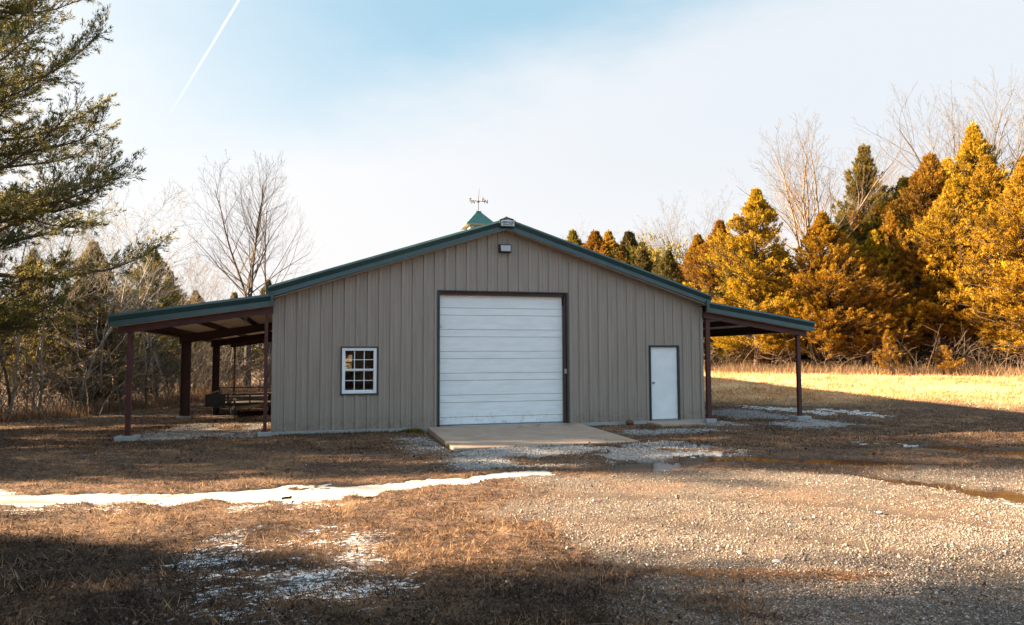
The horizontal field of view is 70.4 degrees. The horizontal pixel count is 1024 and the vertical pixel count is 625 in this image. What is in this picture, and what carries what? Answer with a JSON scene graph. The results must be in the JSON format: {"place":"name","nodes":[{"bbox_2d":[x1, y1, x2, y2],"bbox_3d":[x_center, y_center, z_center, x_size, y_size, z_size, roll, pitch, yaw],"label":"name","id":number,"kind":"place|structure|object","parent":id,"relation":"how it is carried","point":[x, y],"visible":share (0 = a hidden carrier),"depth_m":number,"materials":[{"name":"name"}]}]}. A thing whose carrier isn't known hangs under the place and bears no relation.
{"place":"outdoors","nodes":[
{"label":"outdoors","id":0,"kind":"place"},
{"bbox_2d":[398,427,428,433],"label":"grass","id":1,"kind":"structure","parent":0,"point":[413,430],"depth_m":19.47,"materials":[{"name":"green plant"}]},
{"bbox_2d":[0,348,1023,624],"bbox_3d":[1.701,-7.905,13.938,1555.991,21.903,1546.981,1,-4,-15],"label":"ground","id":2,"kind":"structure","parent":0,"point":[646,492],"depth_m":9.50,"materials":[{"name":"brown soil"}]},
{"bbox_2d":[0,253,52,396],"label":"cedar tree","id":3,"kind":"object","parent":2,"relation":"on","point":[4,292],"visible":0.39,"depth_m":26.56,"materials":[{"name":"green plant"}]},
{"bbox_2d":[0,240,53,415],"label":"bare sapling","id":4,"kind":"object","parent":2,"relation":"on","point":[4,369],"visible":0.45,"depth_m":25.46,"materials":[{"name":"brown plant"}]},
{"bbox_2d":[0,248,86,406],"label":"cedar tree","id":5,"kind":"object","parent":2,"relation":"on","point":[31,356],"visible":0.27,"depth_m":28.91,"materials":[{"name":"green plant"}]},
{"bbox_2d":[0,182,110,411],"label":"bare sapling","id":6,"kind":"object","parent":2,"relation":"on","point":[33,395],"visible":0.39,"depth_m":26.97,"materials":[{"name":"brown plant"}]},
{"bbox_2d":[0,157,118,414],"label":"bare sapling","id":7,"kind":"object","parent":2,"relation":"on","point":[14,384],"visible":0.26,"depth_m":25.63,"materials":[{"name":"brown plant"}]},
{"bbox_2d":[1,154,120,411],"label":"bare sapling","id":8,"kind":"object","parent":2,"relation":"on","point":[40,371],"visible":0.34,"depth_m":26.96,"materials":[{"name":"brown plant"}]},
{"bbox_2d":[4,216,142,403],"bbox_3d":[-17.686,0.098,29.888,4.694,8.586,6.157,-3,-5,40],"label":"bare sapling","id":9,"kind":"object","parent":2,"relation":"on","point":[95,282],"visible":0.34,"depth_m":30.05,"materials":[{"name":"brown plant"}]},
{"bbox_2d":[31,262,133,406],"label":"cedar tree","id":10,"kind":"object","parent":2,"relation":"on","point":[111,335],"visible":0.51,"depth_m":30.43,"materials":[{"name":"green plant"}]},
{"bbox_2d":[2,212,168,391],"bbox_3d":[-17.997,-0.060,29.549,5.032,8.778,6.139,-1,-4,14],"label":"bare sapling","id":11,"kind":"object","parent":2,"relation":"on","point":[79,378],"visible":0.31,"depth_m":29.62,"materials":[{"name":"brown plant"}]},
{"bbox_2d":[0,0,179,338],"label":"cedar tree","id":12,"kind":"object","parent":2,"relation":"on","point":[20,210],"visible":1,"depth_m":18.21,"materials":[{"name":"green plant"}]},
{"bbox_2d":[43,206,150,410],"bbox_3d":[-17.159,-0.128,29.931,4.023,8.956,3.271,1,-4,-13],"label":"bare sapling","id":13,"kind":"object","parent":2,"relation":"on","point":[116,290],"visible":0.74,"depth_m":29.95,"materials":[{"name":"brown plant"}]},
{"bbox_2d":[44,239,171,400],"bbox_3d":[-19.405,0.562,34.147,5.738,8.069,5.344,-2,-2,20],"label":"cedar tree","id":14,"kind":"object","parent":2,"relation":"on","point":[117,303],"visible":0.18,"depth_m":33.75,"materials":[{"name":"green plant"}]},
{"bbox_2d":[32,184,190,404],"bbox_3d":[-16.886,-0.811,31.952,5.636,10.688,6.876,0,-4,-1],"label":"bare sapling","id":15,"kind":"object","parent":2,"relation":"on","point":[129,273],"visible":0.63,"depth_m":31.81,"materials":[{"name":"brown plant"}]},
{"bbox_2d":[71,208,184,402],"bbox_3d":[-17.947,-0.050,34.367,5.256,9.546,5.961,-3,-4,38],"label":"bare sapling","id":16,"kind":"object","parent":2,"relation":"on","point":[162,377],"visible":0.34,"depth_m":34.52,"materials":[{"name":"brown plant"}]},
{"bbox_2d":[0,381,270,423],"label":"tall weeds","id":17,"kind":"object","parent":2,"relation":"on","point":[51,413],"visible":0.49,"depth_m":29.36,"materials":[{"name":"brown plant"}]},
{"bbox_2d":[0,299,271,422],"bbox_3d":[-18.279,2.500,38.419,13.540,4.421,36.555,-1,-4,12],"label":"undergrowth","id":18,"kind":"object","parent":2,"relation":"on","point":[209,384],"visible":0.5,"depth_m":30.03,"materials":[{"name":"brown plant"}]},
{"bbox_2d":[71,186,204,406],"bbox_3d":[-16.103,-0.597,30.465,5.958,10.087,6.757,-1,-4,17],"label":"bare sapling","id":19,"kind":"object","parent":2,"relation":"on","point":[100,345],"visible":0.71,"depth_m":30.56,"materials":[{"name":"brown plant"}]},
{"bbox_2d":[103,285,172,400],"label":"cedar tree","id":20,"kind":"object","parent":2,"relation":"on","point":[141,365],"visible":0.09,"depth_m":36.50,"materials":[{"name":"green plant"}]},
{"bbox_2d":[111,251,171,379],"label":"bare sapling","id":21,"kind":"object","parent":2,"relation":"on","point":[144,309],"visible":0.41,"depth_m":33.63,"materials":[{"name":"brown plant"}]},
{"bbox_2d":[90,264,195,402],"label":"bare sapling","id":22,"kind":"object","parent":2,"relation":"on","point":[145,309],"visible":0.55,"depth_m":32.00,"materials":[{"name":"brown plant"}]},
{"bbox_2d":[71,186,239,400],"bbox_3d":[-17.505,-0.796,34.409,5.913,11.089,7.214,-2,-4,21],"label":"bare sapling","id":23,"kind":"object","parent":2,"relation":"on","point":[153,389],"visible":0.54,"depth_m":34.40,"materials":[{"name":"brown plant"}]},
{"bbox_2d":[114,244,197,395],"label":"cedar tree","id":24,"kind":"object","parent":2,"relation":"on","point":[168,297],"visible":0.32,"depth_m":38.30,"materials":[{"name":"green plant"}]},
{"bbox_2d":[119,244,226,391],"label":"bare tree","id":25,"kind":"object","parent":2,"relation":"on","point":[193,292],"visible":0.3,"depth_m":41.42,"materials":[{"name":"beige plant"}]},
{"bbox_2d":[0,294,351,399],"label":"woodland","id":26,"kind":"object","parent":2,"relation":"on","point":[349,364],"visible":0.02,"depth_m":57.99,"materials":[{"name":"brown plant"}]},
{"bbox_2d":[156,269,208,390],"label":"cedar tree","id":27,"kind":"object","parent":2,"relation":"on","point":[180,304],"visible":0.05,"depth_m":44.34,"materials":[{"name":"green plant"}]},
{"bbox_2d":[191,342,243,386],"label":"cedar tree","id":28,"kind":"object","parent":2,"relation":"on","point":[229,354],"visible":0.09,"depth_m":49.02,"materials":[{"name":"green plant"}]},
{"bbox_2d":[175,241,263,387],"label":"bare tree","id":29,"kind":"object","parent":2,"relation":"on","point":[206,265],"visible":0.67,"depth_m":44.66,"materials":[{"name":"beige plant"}]},
{"bbox_2d":[193,296,261,389],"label":"bare tree","id":30,"kind":"object","parent":2,"relation":"on","point":[223,353],"visible":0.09,"depth_m":45.92,"materials":[{"name":"brown plant"}]},
{"bbox_2d":[204,387,270,419],"bbox_3d":[-10.194,3.408,27.353,2.362,1.000,5.492,1,-4,-15],"label":"utility trailer","id":31,"kind":"object","parent":2,"relation":"on","point":[216,402],"visible":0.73,"depth_m":26.49,"materials":[{"name":"black paint"}]},
{"bbox_2d":[172,150,313,386],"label":"bare tree","id":32,"kind":"object","parent":2,"relation":"on","point":[252,272],"visible":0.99,"depth_m":47.71,"materials":[{"name":"brown plant"}]},
{"bbox_2d":[223,291,263,381],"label":"cedar tree","id":33,"kind":"object","parent":2,"relation":"on","point":[236,296],"visible":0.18,"depth_m":55.65,"materials":[{"name":"green plant"}]},
{"bbox_2d":[208,148,313,386],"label":"bare tree","id":34,"kind":"object","parent":2,"relation":"on","point":[264,272],"visible":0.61,"depth_m":52.68,"materials":[{"name":"brown plant"}]},
{"bbox_2d":[251,278,271,379],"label":"cedar tree","id":35,"kind":"object","parent":2,"relation":"on","point":[263,288],"visible":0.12,"depth_m":58.35,"materials":[{"name":"green plant"}]},
{"bbox_2d":[0,471,554,506],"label":"snow","id":36,"kind":"structure","parent":2,"relation":"on","point":[278,493],"depth_m":10.80,"materials":[{"name":"white snow"}]},
{"bbox_2d":[276,428,422,435],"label":"grass","id":37,"kind":"structure","parent":2,"relation":"on","point":[343,432],"depth_m":19.26,"materials":[{"name":"plant"}]},
{"bbox_2d":[108,194,814,440],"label":"metal building","id":38,"kind":"structure","parent":2,"relation":"on","point":[481,319],"depth_m":20.72,"materials":[{"name":"beige metal"}]},
{"bbox_2d":[340,347,377,394],"bbox_3d":[-4.119,1.567,19.583,0.990,1.295,0.110,1,-4,-15],"label":"window","id":39,"kind":"structure","parent":38,"relation":"in","point":[375,349],"depth_m":19.56,"materials":[{"name":"white paint"}]},
{"bbox_2d":[437,290,568,426],"bbox_3d":[-0.251,1.238,20.778,3.835,3.906,0.440,1,-4,-15],"label":"roller door","id":40,"kind":"structure","parent":38,"relation":"in","point":[502,356],"depth_m":20.77,"materials":[{"name":"white metal"}]},
{"bbox_2d":[649,345,680,419],"bbox_3d":[4.597,2.114,21.939,0.990,2.245,0.163,1,-4,-15],"label":"entry door","id":41,"kind":"structure","parent":38,"relation":"in","point":[664,364],"depth_m":21.94,"materials":[{"name":"white paint"}]},
{"bbox_2d":[112,407,864,469],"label":"gravel","id":42,"kind":"structure","parent":2,"relation":"on","point":[457,466],"depth_m":15.98,"materials":[{"name":"grey gravel"}]},
{"bbox_2d":[0,446,1019,624],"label":"fallen leaves","id":43,"kind":"object","parent":2,"relation":"on","point":[74,570],"visible":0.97,"depth_m":6.16,"materials":[{"name":"brown plant"}]},
{"bbox_2d":[0,460,1021,624],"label":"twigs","id":44,"kind":"object","parent":2,"relation":"on","point":[545,565],"visible":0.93,"depth_m":6.77,"materials":[{"name":"brown plant"}]},
{"bbox_2d":[1,387,1020,462],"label":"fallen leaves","id":45,"kind":"object","parent":2,"relation":"on","point":[873,453],"visible":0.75,"depth_m":16.71,"materials":[{"name":"brown plant"}]},
{"bbox_2d":[428,423,639,449],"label":"concrete ramp","id":46,"kind":"structure","parent":2,"relation":"on","point":[472,437],"depth_m":18.00,"materials":[{"name":"grey concrete"}]},
{"bbox_2d":[566,228,583,244],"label":"cedar tree","id":47,"kind":"object","parent":2,"relation":"on","point":[572,236],"visible":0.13,"depth_m":75.08,"materials":[{"name":"green plant"}]},
{"bbox_2d":[580,229,613,257],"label":"cedar tree","id":48,"kind":"object","parent":2,"relation":"on","point":[595,242],"visible":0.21,"depth_m":69.93,"materials":[{"name":"orange plant"}]},
{"bbox_2d":[599,244,614,257],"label":"cedar tree","id":49,"kind":"object","parent":2,"relation":"on","point":[603,248],"visible":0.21,"depth_m":66.22,"materials":[{"name":"orange plant"}]},
{"bbox_2d":[603,229,624,255],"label":"cedar tree","id":50,"kind":"object","parent":2,"relation":"on","point":[608,238],"visible":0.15,"depth_m":72.48,"materials":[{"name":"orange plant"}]},
{"bbox_2d":[618,230,637,261],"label":"cedar tree","id":51,"kind":"object","parent":2,"relation":"on","point":[627,241],"visible":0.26,"depth_m":71.25,"materials":[{"name":"green plant"}]},
{"bbox_2d":[631,248,657,273],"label":"cedar tree","id":52,"kind":"object","parent":2,"relation":"on","point":[643,261],"visible":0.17,"depth_m":55.03,"materials":[{"name":"green plant"}]},
{"bbox_2d":[627,240,665,276],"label":"cedar tree","id":53,"kind":"object","parent":2,"relation":"on","point":[640,244],"visible":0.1,"depth_m":66.68,"materials":[{"name":"green plant"}]},
{"bbox_2d":[589,456,724,471],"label":"water","id":54,"kind":"structure","parent":2,"relation":"on","point":[654,467],"depth_m":13.62,"materials":[{"name":"grey liquid"}]},
{"bbox_2d":[633,213,685,253],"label":"bare tree","id":55,"kind":"object","parent":2,"relation":"on","point":[660,232],"visible":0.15,"depth_m":75.82,"materials":[{"name":"grey plant"}]},
{"bbox_2d":[652,249,698,287],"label":"cedar tree","id":56,"kind":"object","parent":2,"relation":"on","point":[666,266],"visible":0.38,"depth_m":48.74,"materials":[{"name":"green plant"}]},
{"bbox_2d":[648,421,703,426],"bbox_3d":[4.819,3.370,21.369,1.370,0.265,0.934,1,-4,-15],"label":"door step","id":57,"kind":"object","parent":2,"relation":"on","point":[671,423],"depth_m":21.07,"materials":[{"name":"concrete"}]},
{"bbox_2d":[637,184,734,267],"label":"bare tree","id":58,"kind":"object","parent":2,"relation":"on","point":[660,247],"visible":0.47,"depth_m":65.54,"materials":[{"name":"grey plant"}]},
{"bbox_2d":[675,233,717,289],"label":"cedar tree","id":59,"kind":"object","parent":2,"relation":"on","point":[696,242],"visible":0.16,"depth_m":57.93,"materials":[{"name":"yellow plant"}]},
{"bbox_2d":[672,450,730,457],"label":"snow","id":60,"kind":"structure","parent":2,"relation":"on","point":[715,453],"depth_m":14.87,"materials":[{"name":"white snow"}]},
{"bbox_2d":[575,200,840,366],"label":"woodland","id":61,"kind":"object","parent":2,"relation":"on","point":[660,253],"visible":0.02,"depth_m":64.03,"materials":[{"name":"brown plant"}]},
{"bbox_2d":[678,219,739,349],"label":"cedar tree","id":62,"kind":"object","parent":2,"relation":"on","point":[695,265],"visible":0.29,"depth_m":50.77,"materials":[{"name":"orange plant"}]},
{"bbox_2d":[682,186,808,370],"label":"cedar tree","id":63,"kind":"object","parent":2,"relation":"on","point":[750,233],"visible":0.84,"depth_m":42.78,"materials":[{"name":"yellow plant"}]},
{"bbox_2d":[703,253,799,367],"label":"cedar tree","id":64,"kind":"object","parent":2,"relation":"on","point":[726,352],"visible":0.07,"depth_m":45.40,"materials":[{"name":"orange plant"}]},
{"bbox_2d":[742,242,817,370],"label":"cedar tree","id":65,"kind":"object","parent":2,"relation":"on","point":[775,293],"visible":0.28,"depth_m":42.81,"materials":[{"name":"orange plant"}]},
{"bbox_2d":[739,405,834,415],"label":"snow","id":66,"kind":"structure","parent":2,"relation":"on","point":[795,410],"depth_m":26.51,"materials":[{"name":"white snow"}]},
{"bbox_2d":[772,264,812,368],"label":"cedar tree","id":67,"kind":"object","parent":2,"relation":"on","point":[807,343],"visible":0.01,"depth_m":47.19,"materials":[{"name":"brown plant"}]},
{"bbox_2d":[729,106,936,368],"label":"bare tree","id":68,"kind":"object","parent":2,"relation":"on","point":[804,215],"visible":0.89,"depth_m":45.75,"materials":[{"name":"beige plant"}]},
{"bbox_2d":[761,210,908,369],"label":"cedar tree","id":69,"kind":"object","parent":2,"relation":"on","point":[824,232],"visible":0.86,"depth_m":40.87,"materials":[{"name":"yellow plant"}]},
{"bbox_2d":[818,212,863,367],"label":"cedar tree","id":70,"kind":"object","parent":2,"relation":"on","point":[844,226],"visible":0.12,"depth_m":45.91,"materials":[{"name":"brown plant"}]},
{"bbox_2d":[697,455,985,467],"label":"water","id":71,"kind":"structure","parent":2,"relation":"on","point":[837,462],"depth_m":14.12,"materials":[{"name":"liquid"}]},
{"bbox_2d":[816,408,892,417],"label":"snow","id":72,"kind":"structure","parent":2,"relation":"on","point":[854,411],"depth_m":25.10,"materials":[{"name":"white snow"}]},
{"bbox_2d":[825,143,897,254],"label":"cedar tree","id":73,"kind":"object","parent":2,"relation":"on","point":[866,167],"visible":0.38,"depth_m":50.33,"materials":[{"name":"green plant"}]},
{"bbox_2d":[703,276,1019,368],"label":"woodland","id":74,"kind":"object","parent":2,"relation":"on","point":[844,361],"visible":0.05,"depth_m":46.95,"materials":[{"name":"brown plant"}]},
{"bbox_2d":[703,321,1023,377],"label":"undergrowth","id":75,"kind":"object","parent":2,"relation":"on","point":[978,365],"visible":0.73,"depth_m":39.22,"materials":[{"name":"beige plant"}]},
{"bbox_2d":[704,360,1023,377],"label":"tall weeds","id":76,"kind":"object","parent":2,"relation":"on","point":[957,372],"visible":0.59,"depth_m":39.20,"materials":[{"name":"brown plant"}]},
{"bbox_2d":[817,135,920,365],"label":"bare tree","id":77,"kind":"object","parent":2,"relation":"on","point":[873,168],"visible":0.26,"depth_m":54.64,"materials":[{"name":"grey plant"}]},
{"bbox_2d":[820,256,922,370],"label":"cedar tree","id":78,"kind":"object","parent":2,"relation":"on","point":[886,302],"visible":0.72,"depth_m":40.43,"materials":[{"name":"brown plant"}]},
{"bbox_2d":[821,192,921,287],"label":"cedar tree","id":79,"kind":"object","parent":2,"relation":"on","point":[869,222],"visible":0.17,"depth_m":46.30,"materials":[{"name":"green plant"}]},
{"bbox_2d":[820,229,935,367],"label":"cedar tree","id":80,"kind":"object","parent":2,"relation":"on","point":[871,243],"visible":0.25,"depth_m":42.07,"materials":[{"name":"brown plant"}]},
{"bbox_2d":[873,329,909,375],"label":"young cedar","id":81,"kind":"object","parent":2,"relation":"on","point":[888,338],"visible":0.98,"depth_m":37.88,"materials":[{"name":"yellow plant"}]},
{"bbox_2d":[849,209,953,368],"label":"cedar tree","id":82,"kind":"object","parent":2,"relation":"on","point":[891,229],"visible":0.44,"depth_m":42.24,"materials":[{"name":"yellow plant"}]},
{"bbox_2d":[889,175,916,226],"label":"cedar tree","id":83,"kind":"object","parent":2,"relation":"on","point":[902,182],"visible":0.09,"depth_m":49.56,"materials":[{"name":"green plant"}]},
{"bbox_2d":[812,452,1021,499],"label":"gravel","id":84,"kind":"structure","parent":2,"relation":"on","point":[963,471],"depth_m":12.38,"materials":[{"name":"gravel"}]},
{"bbox_2d":[871,151,993,365],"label":"cedar tree","id":85,"kind":"object","parent":2,"relation":"on","point":[928,177],"visible":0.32,"depth_m":44.39,"materials":[{"name":"brown plant"}]},
{"bbox_2d":[844,474,1023,502],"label":"water","id":86,"kind":"structure","parent":2,"relation":"on","point":[1012,496],"depth_m":10.88,"materials":[{"name":"brown liquid"}]},
{"bbox_2d":[893,226,980,369],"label":"cedar tree","id":87,"kind":"object","parent":2,"relation":"on","point":[920,258],"visible":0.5,"depth_m":40.75,"materials":[{"name":"brown plant"}]},
{"bbox_2d":[901,156,974,355],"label":"cedar tree","id":88,"kind":"object","parent":2,"relation":"on","point":[945,163],"visible":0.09,"depth_m":47.96,"materials":[{"name":"yellow plant"}]},
{"bbox_2d":[854,65,1023,362],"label":"bare tree","id":89,"kind":"object","parent":2,"relation":"on","point":[953,147],"visible":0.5,"depth_m":52.79,"materials":[{"name":"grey plant"}]},
{"bbox_2d":[923,345,965,375],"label":"young cedar","id":90,"kind":"object","parent":2,"relation":"on","point":[945,354],"visible":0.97,"depth_m":37.42,"materials":[{"name":"yellow plant"}]},
{"bbox_2d":[882,176,1023,369],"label":"cedar tree","id":91,"kind":"object","parent":2,"relation":"on","point":[952,201],"visible":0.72,"depth_m":40.36,"materials":[{"name":"yellow plant"}]},
{"bbox_2d":[917,154,1023,362],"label":"cedar tree","id":92,"kind":"object","parent":2,"relation":"on","point":[1014,189],"visible":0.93,"depth_m":37.41,"materials":[{"name":"yellow plant"}]},
{"bbox_2d":[930,153,1019,369],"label":"cedar tree","id":93,"kind":"object","parent":2,"relation":"on","point":[988,177],"visible":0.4,"depth_m":42.24,"materials":[{"name":"yellow plant"}]},
{"bbox_2d":[936,64,1023,177],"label":"bare tree","id":94,"kind":"object","parent":2,"relation":"on","point":[981,125],"visible":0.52,"depth_m":51.65,"materials":[{"name":"brown plant"}]},
{"bbox_2d":[947,120,1014,366],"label":"cedar tree","id":95,"kind":"object","parent":2,"relation":"on","point":[972,150],"visible":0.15,"depth_m":46.66,"materials":[{"name":"yellow plant"}]},
{"bbox_2d":[949,199,1023,370],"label":"cedar tree","id":96,"kind":"object","parent":2,"relation":"on","point":[987,327],"visible":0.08,"depth_m":39.17,"materials":[{"name":"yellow plant"}]},
{"bbox_2d":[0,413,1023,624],"bbox_3d":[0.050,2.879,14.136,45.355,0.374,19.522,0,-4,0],"label":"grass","id":97,"kind":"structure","parent":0,"point":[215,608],"depth_m":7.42,"materials":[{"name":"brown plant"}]},
{"bbox_2d":[0,0,1023,346],"label":"sky","id":98,"kind":"structure","parent":0,"point":[386,117],"materials":[{"name":"blue"}]},
{"bbox_2d":[468,462,1023,624],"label":"gravel","id":99,"kind":"structure","parent":0,"point":[876,584],"depth_m":7.28,"materials":[{"name":"beige gravel"}]},
{"bbox_2d":[643,563,903,586],"bbox_3d":[2.374,2.392,6.667,2.303,0.093,0.722,0,-4,0],"label":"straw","id":100,"kind":"object","parent":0,"point":[699,571],"visible":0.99,"depth_m":6.64,"materials":[{"name":"brown plant"}]},
{"bbox_2d":[704,366,1023,408],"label":"meadow grass","id":101,"kind":"structure","parent":0,"point":[919,392],"depth_m":32.52,"materials":[{"name":"plant"}]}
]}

